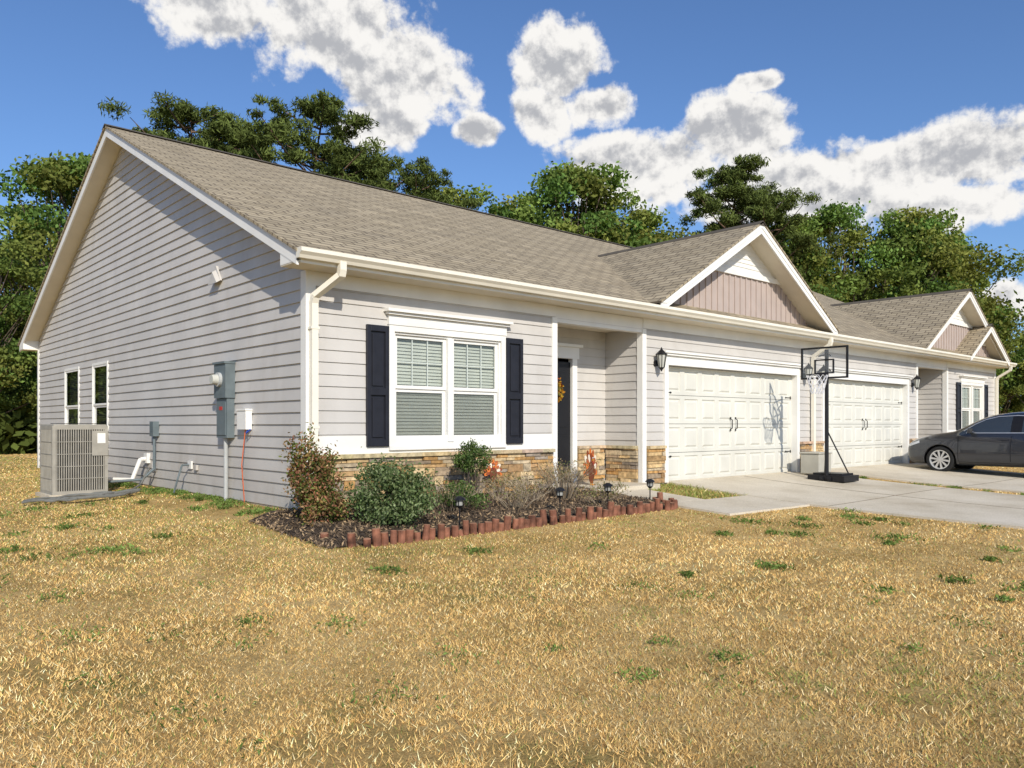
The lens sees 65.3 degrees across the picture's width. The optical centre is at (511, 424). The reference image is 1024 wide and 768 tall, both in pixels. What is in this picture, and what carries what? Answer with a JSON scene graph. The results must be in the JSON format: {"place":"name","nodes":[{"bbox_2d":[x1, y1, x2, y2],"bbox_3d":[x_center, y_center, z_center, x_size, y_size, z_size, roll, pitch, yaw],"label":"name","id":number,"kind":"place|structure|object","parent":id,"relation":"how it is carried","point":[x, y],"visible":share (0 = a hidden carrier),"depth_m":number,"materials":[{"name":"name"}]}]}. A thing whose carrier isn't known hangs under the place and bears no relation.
{"place":"outdoors","nodes":[
{"label":"outdoors","id":0,"kind":"place"},
{"bbox_2d":[0,452,1023,767],"bbox_3d":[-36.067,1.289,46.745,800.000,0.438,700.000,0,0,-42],"label":"ground","id":1,"kind":"structure","parent":0,"point":[404,733],"depth_m":4.91,"materials":[{"name":"beige plant"}]},
{"bbox_2d":[0,220,46,415],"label":"deciduous tree","id":2,"kind":"object","parent":1,"relation":"on","point":[21,306],"visible":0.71,"depth_m":28.04,"materials":[{"name":"green plant"}]},
{"bbox_2d":[0,227,52,379],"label":"deciduous tree","id":3,"kind":"object","parent":1,"relation":"on","point":[24,287],"visible":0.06,"depth_m":33.56,"materials":[{"name":"green plant"}]},
{"bbox_2d":[0,219,61,304],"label":"deciduous tree","id":4,"kind":"object","parent":1,"relation":"on","point":[46,236],"visible":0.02,"depth_m":43.11,"materials":[{"name":"green plant"}]},
{"bbox_2d":[0,150,92,396],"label":"deciduous tree","id":5,"kind":"object","parent":1,"relation":"on","point":[61,178],"visible":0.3,"depth_m":31.59,"materials":[{"name":"green plant"}]},
{"bbox_2d":[35,423,108,496],"bbox_3d":[-7.122,0.577,12.988,0.920,1.211,0.920,0,0,-42],"label":"air conditioner unit","id":6,"kind":"object","parent":1,"relation":"on","point":[74,457],"visible":1,"depth_m":12.71,"materials":[{"name":"metal"}]},
{"bbox_2d":[21,468,149,503],"bbox_3d":[-6.242,0.931,12.370,0.919,0.406,2.279,0,0,25],"label":"garden hose","id":7,"kind":"object","parent":1,"relation":"on","point":[92,495],"visible":1,"depth_m":11.95,"materials":[{"name":"grey plastic"}]},
{"bbox_2d":[108,421,192,492],"bbox_3d":[-5.987,0.502,12.876,0.908,1.125,2.150,0,0,-42],"label":"disconnect and lines","id":8,"kind":"object","parent":1,"relation":"on","point":[154,429],"visible":0.92,"depth_m":13.48,"materials":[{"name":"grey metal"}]},
{"bbox_2d":[98,89,254,150],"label":"pine tree","id":9,"kind":"object","parent":1,"relation":"on","point":[183,114],"visible":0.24,"depth_m":40.92,"materials":[{"name":"green plant"}]},
{"bbox_2d":[139,126,263,153],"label":"pine tree","id":10,"kind":"object","parent":1,"relation":"on","point":[203,134],"visible":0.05,"depth_m":41.42,"materials":[{"name":"green plant"}]},
{"bbox_2d":[196,118,291,162],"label":"pine tree","id":11,"kind":"object","parent":1,"relation":"on","point":[266,140],"visible":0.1,"depth_m":40.54,"materials":[{"name":"green plant"}]},
{"bbox_2d":[236,409,251,504],"bbox_3d":[-3.622,0.435,10.833,0.107,1.311,0.375,0,0,-42],"label":"utility box","id":12,"kind":"object","parent":1,"relation":"on","point":[244,418],"visible":0.94,"depth_m":10.79,"materials":[{"name":"beige plastic"}]},
{"bbox_2d":[220,88,387,181],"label":"pine tree","id":13,"kind":"object","parent":1,"relation":"on","point":[324,108],"visible":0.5,"depth_m":40.26,"materials":[{"name":"green plant"}]},
{"bbox_2d":[279,125,402,191],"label":"pine tree","id":14,"kind":"object","parent":1,"relation":"on","point":[298,155],"visible":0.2,"depth_m":41.32,"materials":[{"name":"green plant"}]},
{"bbox_2d":[345,153,405,188],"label":"pine tree","id":15,"kind":"object","parent":1,"relation":"on","point":[398,162],"visible":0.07,"depth_m":45.33,"materials":[{"name":"green plant"}]},
{"bbox_2d":[387,155,484,209],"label":"pine tree","id":16,"kind":"object","parent":1,"relation":"on","point":[417,183],"visible":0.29,"depth_m":45.08,"materials":[{"name":"green plant"}]},
{"bbox_2d":[423,182,497,209],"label":"deciduous tree","id":17,"kind":"object","parent":1,"relation":"on","point":[456,193],"visible":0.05,"depth_m":47.61,"materials":[{"name":"green plant"}]},
{"bbox_2d":[248,485,677,548],"bbox_3d":[-0.273,1.129,10.324,5.778,0.370,1.967,0,0,-42],"label":"garden bed","id":18,"kind":"object","parent":1,"relation":"on","point":[493,516],"visible":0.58,"depth_m":9.28,"materials":[{"name":"brown soil"}]},
{"bbox_2d":[278,422,344,527],"bbox_3d":[-2.201,0.577,8.772,0.710,1.220,0.715,0,0,-42],"label":"nandina shrub","id":19,"kind":"object","parent":18,"relation":"on","point":[302,476],"visible":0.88,"depth_m":8.65,"materials":[{"name":"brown plant"}]},
{"bbox_2d":[290,490,342,511],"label":"boxwood shrub","id":20,"kind":"object","parent":18,"relation":"on","point":[302,503],"visible":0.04,"depth_m":9.11,"materials":[{"name":"green plant"}]},
{"bbox_2d":[298,463,352,522],"bbox_3d":[-2.051,0.805,8.801,0.630,0.770,0.543,0,0,-3],"label":"nandina shrub","id":21,"kind":"object","parent":18,"relation":"on","point":[333,509],"visible":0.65,"depth_m":8.71,"materials":[{"name":"green plant"}]},
{"bbox_2d":[332,452,443,528],"bbox_3d":[-1.312,0.735,8.864,1.183,0.988,1.219,0,0,-42],"label":"boxwood shrub","id":22,"kind":"object","parent":18,"relation":"on","point":[407,496],"visible":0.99,"depth_m":8.70,"materials":[{"name":"green plant"}]},
{"bbox_2d":[423,474,488,511],"bbox_3d":[-0.718,0.871,9.973,1.132,0.510,1.081,0,0,-42],"label":"dry shrub","id":23,"kind":"object","parent":18,"relation":"on","point":[445,504],"visible":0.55,"depth_m":9.86,"materials":[{"name":"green plant"}]},
{"bbox_2d":[453,496,465,525],"bbox_3d":[-0.596,1.036,9.092,0.145,0.455,0.145,0,0,-42],"label":"solar path light","id":24,"kind":"object","parent":18,"relation":"on","point":[459,501],"visible":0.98,"depth_m":9.06,"materials":[{"name":"black paint"}]},
{"bbox_2d":[438,480,491,510],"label":"boxwood shrub","id":25,"kind":"object","parent":18,"relation":"on","point":[461,492],"visible":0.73,"depth_m":9.83,"materials":[{"name":"green plant"}]},
{"bbox_2d":[450,437,492,500],"bbox_3d":[-0.543,0.659,10.697,0.593,0.985,0.529,0,0,-6],"label":"boxwood shrub","id":26,"kind":"object","parent":18,"relation":"on","point":[467,462],"visible":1,"depth_m":10.67,"materials":[{"name":"green plant"}]},
{"bbox_2d":[474,464,534,498],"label":"dry shrub","id":27,"kind":"object","parent":18,"relation":"on","point":[495,484],"visible":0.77,"depth_m":11.09,"materials":[{"name":"brown plant"}]},
{"bbox_2d":[484,460,501,481],"bbox_3d":[-0.263,0.653,11.395,0.277,0.324,0.044,0,0,-19],"label":"turkey decoration","id":28,"kind":"object","parent":27,"relation":"on","point":[493,469],"visible":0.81,"depth_m":11.40,"materials":[{"name":"paint"}]},
{"bbox_2d":[481,480,555,508],"bbox_3d":[0.017,0.918,10.444,1.026,0.447,0.865,0,0,-42],"label":"dry shrub","id":29,"kind":"object","parent":18,"relation":"on","point":[516,502],"visible":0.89,"depth_m":10.37,"materials":[{"name":"brown plant"}]},
{"bbox_2d":[496,466,565,502],"bbox_3d":[0.288,0.831,11.130,1.026,0.558,0.940,0,0,-42],"label":"dry shrub","id":30,"kind":"object","parent":18,"relation":"on","point":[528,484],"visible":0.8,"depth_m":11.06,"materials":[{"name":"brown plant"}]},
{"bbox_2d":[518,451,600,499],"bbox_3d":[0.717,0.739,11.405,1.211,0.754,1.147,0,0,-15],"label":"dry shrub","id":31,"kind":"object","parent":18,"relation":"on","point":[570,490],"visible":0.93,"depth_m":11.39,"materials":[{"name":"brown plant"}]},
{"bbox_2d":[554,487,565,513],"bbox_3d":[0.614,1.022,10.215,0.145,0.455,0.145,0,0,-42],"label":"solar path light","id":32,"kind":"object","parent":18,"relation":"on","point":[559,491],"visible":0.98,"depth_m":10.19,"materials":[{"name":"black paint"}]},
{"bbox_2d":[536,461,586,492],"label":"dry shrub","id":33,"kind":"object","parent":18,"relation":"on","point":[563,476],"visible":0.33,"depth_m":11.84,"materials":[{"name":"brown plant"}]},
{"bbox_2d":[568,486,630,504],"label":"dry shrub","id":34,"kind":"object","parent":18,"relation":"on","point":[592,497],"visible":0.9,"depth_m":11.01,"materials":[{"name":"brown plant"}]},
{"bbox_2d":[586,477,628,496],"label":"dry shrub","id":35,"kind":"object","parent":18,"relation":"on","point":[614,487],"visible":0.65,"depth_m":11.98,"materials":[{"name":"brown plant"}]},
{"bbox_2d":[603,483,612,504],"bbox_3d":[1.304,1.015,10.867,0.145,0.455,0.145,0,0,-42],"label":"solar path light","id":36,"kind":"object","parent":18,"relation":"on","point":[607,487],"visible":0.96,"depth_m":10.84,"materials":[{"name":"black paint"}]},
{"bbox_2d":[645,479,654,499],"bbox_3d":[2.006,1.010,11.612,0.145,0.455,0.145,0,0,-42],"label":"solar path light","id":37,"kind":"object","parent":18,"relation":"on","point":[649,483],"visible":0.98,"depth_m":11.59,"materials":[{"name":"black paint"}]},
{"bbox_2d":[0,289,1023,453],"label":"distant trees","id":38,"kind":"object","parent":1,"relation":"on","point":[18,430],"visible":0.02,"depth_m":29.44,"materials":[{"name":"green plant"}]},
{"bbox_2d":[0,476,1023,767],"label":"lawn weeds","id":39,"kind":"object","parent":1,"relation":"on","point":[228,504],"visible":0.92,"depth_m":7.11,"materials":[{"name":"green plant"}]},
{"bbox_2d":[477,190,550,227],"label":"deciduous tree","id":40,"kind":"object","parent":1,"relation":"on","point":[505,210],"visible":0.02,"depth_m":49.42,"materials":[{"name":"green plant"}]},
{"bbox_2d":[130,463,922,509],"bbox_3d":[2.181,1.275,23.079,24.910,0.530,14.360,0,0,-42],"label":"foundation","id":41,"kind":"object","parent":1,"relation":"on","point":[635,486],"visible":0.07,"depth_m":13.60,"materials":[{"name":"concrete"}]},
{"bbox_2d":[67,358,878,452],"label":"walls","id":42,"kind":"structure","parent":41,"relation":"on","point":[97,384],"depth_m":20.45,"materials":[{"name":"white paint"}]},
{"bbox_2d":[19,128,1008,485],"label":"fascia and trim","id":43,"kind":"structure","parent":41,"relation":"on","point":[313,274],"depth_m":13.84,"materials":[{"name":"white wood"}]},
{"bbox_2d":[18,123,995,359],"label":"roof","id":44,"kind":"structure","parent":43,"relation":"on","point":[293,208],"depth_m":14.01,"materials":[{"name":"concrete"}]},
{"bbox_2d":[830,288,1003,360],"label":"gable","id":45,"kind":"structure","parent":44,"relation":"attached to","point":[948,320],"depth_m":23.79,"materials":[{"name":"concrete"}]},
{"bbox_2d":[955,324,1010,366],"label":"gable","id":46,"kind":"structure","parent":45,"relation":"attached to","point":[976,341],"depth_m":24.54,"materials":[{"name":"concrete"}]},
{"bbox_2d":[296,246,1016,484],"bbox_3d":[6.932,-0.474,17.834,25.624,3.102,0.522,0,0,-42],"label":"gutter and downspouts","id":47,"kind":"object","parent":43,"relation":"attached to","point":[342,261],"visible":0.86,"depth_m":11.23,"materials":[{"name":"white metal"}]},
{"bbox_2d":[598,221,839,333],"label":"garage gable","id":48,"kind":"structure","parent":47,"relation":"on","point":[750,269],"depth_m":16.12,"materials":[{"name":"concrete"}]},
{"bbox_2d":[38,147,993,507],"bbox_3d":[2.052,-2.144,23.219,24.944,6.368,13.980,0,0,-42],"label":"siding","id":49,"kind":"object","parent":41,"relation":"on","point":[150,315],"visible":0.61,"depth_m":13.13,"materials":[{"name":"plastic"}]},
{"bbox_2d":[64,366,79,422],"bbox_3d":[-9.669,-0.385,17.698,0.209,1.750,1.200,0,0,-42],"label":"side window","id":50,"kind":"structure","parent":49,"relation":"attached to","point":[73,406],"depth_m":17.86,"materials":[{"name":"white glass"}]},
{"bbox_2d":[92,361,108,427],"bbox_3d":[-8.219,-0.385,16.097,0.209,1.750,1.080,0,0,-42],"label":"side window","id":51,"kind":"structure","parent":49,"relation":"attached to","point":[103,397],"depth_m":16.24,"materials":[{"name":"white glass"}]},
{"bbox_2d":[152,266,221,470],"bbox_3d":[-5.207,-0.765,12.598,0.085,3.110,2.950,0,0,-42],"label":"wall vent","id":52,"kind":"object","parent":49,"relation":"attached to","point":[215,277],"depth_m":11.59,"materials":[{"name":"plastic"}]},
{"bbox_2d":[209,361,234,499],"bbox_3d":[-4.114,0.125,11.261,0.260,2.030,0.420,0,0,-42],"label":"electric meter box","id":53,"kind":"object","parent":49,"relation":"attached to","point":[222,378],"visible":0.94,"depth_m":11.19,"materials":[{"name":"grey metal"}]},
{"bbox_2d":[366,324,522,446],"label":"shutters","id":54,"kind":"object","parent":49,"relation":"attached to","point":[377,385],"visible":1,"depth_m":10.39,"materials":[{"name":"paint"}]},
{"bbox_2d":[383,307,512,449],"bbox_3d":[-0.886,-0.595,11.163,2.180,1.850,0.300,0,0,-42],"label":"front window","id":55,"kind":"structure","parent":49,"relation":"attached to","point":[447,374],"depth_m":11.12,"materials":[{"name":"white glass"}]},
{"bbox_2d":[557,343,582,482],"bbox_3d":[0.715,-0.200,13.707,1.320,2.420,0.160,0,0,-42],"label":"entry door","id":56,"kind":"structure","parent":49,"relation":"attached to","point":[567,424],"depth_m":13.98,"materials":[{"name":"black paint"}]},
{"bbox_2d":[557,378,564,402],"bbox_3d":[0.740,-0.576,13.657,0.500,0.480,0.148,0,0,-42],"label":"door wreath","id":57,"kind":"object","parent":56,"relation":"attached to","point":[560,386],"depth_m":13.75,"materials":[{"name":"yellow plant"}]},
{"bbox_2d":[319,430,955,454],"bbox_3d":[6.744,0.254,18.044,24.680,0.228,0.030,0,0,-42],"label":"band board","id":58,"kind":"object","parent":49,"relation":"attached to","point":[350,444],"visible":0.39,"depth_m":10.82,"materials":[{"name":"white wood"}]},
{"bbox_2d":[653,347,666,370],"bbox_3d":[2.633,-1.165,14.167,0.210,0.430,0.255,0,0,-42],"label":"wall lantern","id":59,"kind":"object","parent":49,"relation":"attached to","point":[661,356],"depth_m":14.10,"materials":[{"name":"black paint"}]},
{"bbox_2d":[803,363,812,380],"bbox_3d":[6.560,-1.165,17.726,0.210,0.430,0.255,0,0,-42],"label":"wall lantern","id":60,"kind":"object","parent":49,"relation":"attached to","point":[808,368],"depth_m":17.65,"materials":[{"name":"black paint"}]},
{"bbox_2d":[818,364,824,382],"bbox_3d":[7.079,-1.165,18.196,0.210,0.430,0.255,0,0,-42],"label":"wall lantern","id":61,"kind":"object","parent":49,"relation":"attached to","point":[822,367],"depth_m":18.14,"materials":[{"name":"black paint"}]},
{"bbox_2d":[911,375,920,389],"bbox_3d":[11.006,-1.165,21.755,0.210,0.430,0.255,0,0,-42],"label":"wall lantern","id":62,"kind":"object","parent":49,"relation":"attached to","point":[916,380],"depth_m":21.69,"materials":[{"name":"black paint"}]},
{"bbox_2d":[959,375,987,428],"bbox_3d":[14.341,-0.595,24.962,2.180,1.850,0.300,0,0,-42],"label":"front window","id":63,"kind":"structure","parent":49,"relation":"attached to","point":[972,399],"depth_m":24.92,"materials":[{"name":"white glass"}]},
{"bbox_2d":[956,382,987,430],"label":"shutters","id":64,"kind":"object","parent":63,"relation":"attached to","point":[958,405],"visible":0.62,"depth_m":24.14,"materials":[{"name":"paint"}]},
{"bbox_2d":[583,448,596,484],"bbox_3d":[1.345,0.703,13.420,0.086,0.630,0.404,0,0,42],"label":"turkey decoration","id":65,"kind":"object","parent":41,"relation":"on","point":[590,456],"visible":0.85,"depth_m":13.41,"materials":[{"name":"paint"}]},
{"bbox_2d":[322,438,917,504],"bbox_3d":[6.484,0.764,18.331,24.680,0.791,0.955,0,0,-42],"label":"stone veneer","id":66,"kind":"object","parent":41,"relation":"on","point":[621,463],"visible":0.35,"depth_m":12.02,"materials":[{"name":"beige stone"}]},
{"bbox_2d":[663,350,804,482],"bbox_3d":[4.529,-0.147,16.057,5.010,2.375,0.240,0,0,-42],"label":"garage casing","id":67,"kind":"object","parent":41,"relation":"on","point":[690,360],"visible":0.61,"depth_m":16.03,"materials":[{"name":"white wood"}]},
{"bbox_2d":[669,366,790,480],"bbox_3d":[4.455,-0.025,16.140,4.650,2.130,0.022,0,0,-42],"label":"garage door","id":68,"kind":"structure","parent":67,"relation":"in","point":[705,405],"depth_m":16.00,"materials":[{"name":"white metal"}]},
{"bbox_2d":[669,392,790,456],"bbox_3d":[4.479,-0.010,16.113,4.590,1.240,0.058,0,0,-42],"label":"garage hardware","id":69,"kind":"object","parent":68,"relation":"attached to","point":[737,424],"visible":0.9,"depth_m":16.15,"materials":[{"name":"black metal"}]},
{"bbox_2d":[820,367,912,462],"bbox_3d":[8.938,-0.147,20.053,5.010,2.375,0.240,0,0,-42],"label":"garage casing","id":70,"kind":"object","parent":41,"relation":"on","point":[871,376],"visible":0.64,"depth_m":20.76,"materials":[{"name":"white wood"}]},
{"bbox_2d":[829,379,901,467],"bbox_3d":[8.864,-0.025,20.135,4.650,2.130,0.022,0,0,-42],"label":"garage door","id":71,"kind":"structure","parent":70,"relation":"in","point":[850,437],"depth_m":20.14,"materials":[{"name":"white metal"}]},
{"bbox_2d":[862,402,901,447],"bbox_3d":[8.888,-0.010,20.109,4.590,1.240,0.058,0,0,-42],"label":"garage hardware","id":72,"kind":"object","parent":71,"relation":"attached to","point":[867,425],"visible":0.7,"depth_m":20.15,"materials":[{"name":"black metal"}]},
{"bbox_2d":[507,157,667,246],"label":"deciduous tree","id":73,"kind":"object","parent":1,"relation":"on","point":[558,187],"visible":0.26,"depth_m":47.78,"materials":[{"name":"green plant"}]},
{"bbox_2d":[566,186,685,244],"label":"deciduous tree","id":74,"kind":"object","parent":1,"relation":"on","point":[611,206],"visible":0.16,"depth_m":49.60,"materials":[{"name":"green plant"}]},
{"bbox_2d":[620,204,697,243],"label":"deciduous tree","id":75,"kind":"object","parent":1,"relation":"on","point":[652,225],"visible":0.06,"depth_m":51.13,"materials":[{"name":"green plant"}]},
{"bbox_2d":[618,489,809,515],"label":"walkway","id":76,"kind":"structure","parent":1,"relation":"on","point":[736,505],"depth_m":12.22,"materials":[{"name":"concrete"}]},
{"bbox_2d":[677,152,806,247],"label":"pine tree","id":77,"kind":"object","parent":1,"relation":"on","point":[731,181],"visible":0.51,"depth_m":50.95,"materials":[{"name":"green plant"}]},
{"bbox_2d":[705,183,842,288],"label":"pine tree","id":78,"kind":"object","parent":1,"relation":"on","point":[798,218],"visible":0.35,"depth_m":50.95,"materials":[{"name":"green plant"}]},
{"bbox_2d":[781,214,858,302],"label":"deciduous tree","id":79,"kind":"object","parent":1,"relation":"on","point":[814,229],"visible":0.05,"depth_m":55.04,"materials":[{"name":"green plant"}]},
{"bbox_2d":[767,215,879,302],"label":"deciduous tree","id":80,"kind":"object","parent":1,"relation":"on","point":[814,271],"visible":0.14,"depth_m":52.62,"materials":[{"name":"green plant"}]},
{"bbox_2d":[784,198,933,301],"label":"deciduous tree","id":81,"kind":"object","parent":1,"relation":"on","point":[840,218],"visible":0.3,"depth_m":55.51,"materials":[{"name":"green plant"}]},
{"bbox_2d":[840,204,982,301],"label":"deciduous tree","id":82,"kind":"object","parent":1,"relation":"on","point":[899,223],"visible":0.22,"depth_m":56.12,"materials":[{"name":"green plant"}]},
{"bbox_2d":[843,207,1023,389],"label":"deciduous tree","id":83,"kind":"object","parent":1,"relation":"on","point":[988,304],"visible":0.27,"depth_m":55.68,"materials":[{"name":"green plant"}]},
{"bbox_2d":[896,227,1023,403],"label":"deciduous tree","id":84,"kind":"object","parent":1,"relation":"on","point":[1007,342],"visible":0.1,"depth_m":58.53,"materials":[{"name":"green plant"}]},
{"bbox_2d":[995,319,1023,413],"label":"deciduous tree","id":85,"kind":"object","parent":1,"relation":"on","point":[1006,395],"visible":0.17,"depth_m":60.94,"materials":[{"name":"green plant"}]},
{"bbox_2d":[1004,334,1023,411],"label":"deciduous tree","id":86,"kind":"object","parent":1,"relation":"on","point":[1020,353],"visible":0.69,"depth_m":60.55,"materials":[{"name":"green plant"}]},
{"bbox_2d":[0,0,1023,338],"label":"sky","id":87,"kind":"structure","parent":0,"point":[893,104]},
{"bbox_2d":[668,463,1023,528],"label":"driveway","id":88,"kind":"structure","parent":0,"point":[933,502],"depth_m":14.38,"materials":[{"name":"concrete"}]},
{"bbox_2d":[799,451,831,473],"bbox_3d":[6.539,0.810,17.190,0.590,0.460,0.460,0,0,-42],"label":"storage box","id":89,"kind":"object","parent":88,"relation":"on","point":[812,462],"visible":0.83,"depth_m":16.99,"materials":[{"name":"plastic"}]},
{"bbox_2d":[801,345,858,481],"bbox_3d":[6.305,-0.192,15.879,1.419,2.696,0.970,0,0,-42],"label":"basketball hoop","id":90,"kind":"object","parent":88,"relation":"on","point":[826,475],"visible":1,"depth_m":15.99,"materials":[{"name":"black paint"}]},
{"bbox_2d":[908,412,1023,471],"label":"parked car","id":91,"kind":"object","parent":88,"relation":"on","point":[997,440],"visible":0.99,"depth_m":19.16,"materials":[{"name":"paint"}]}
]}

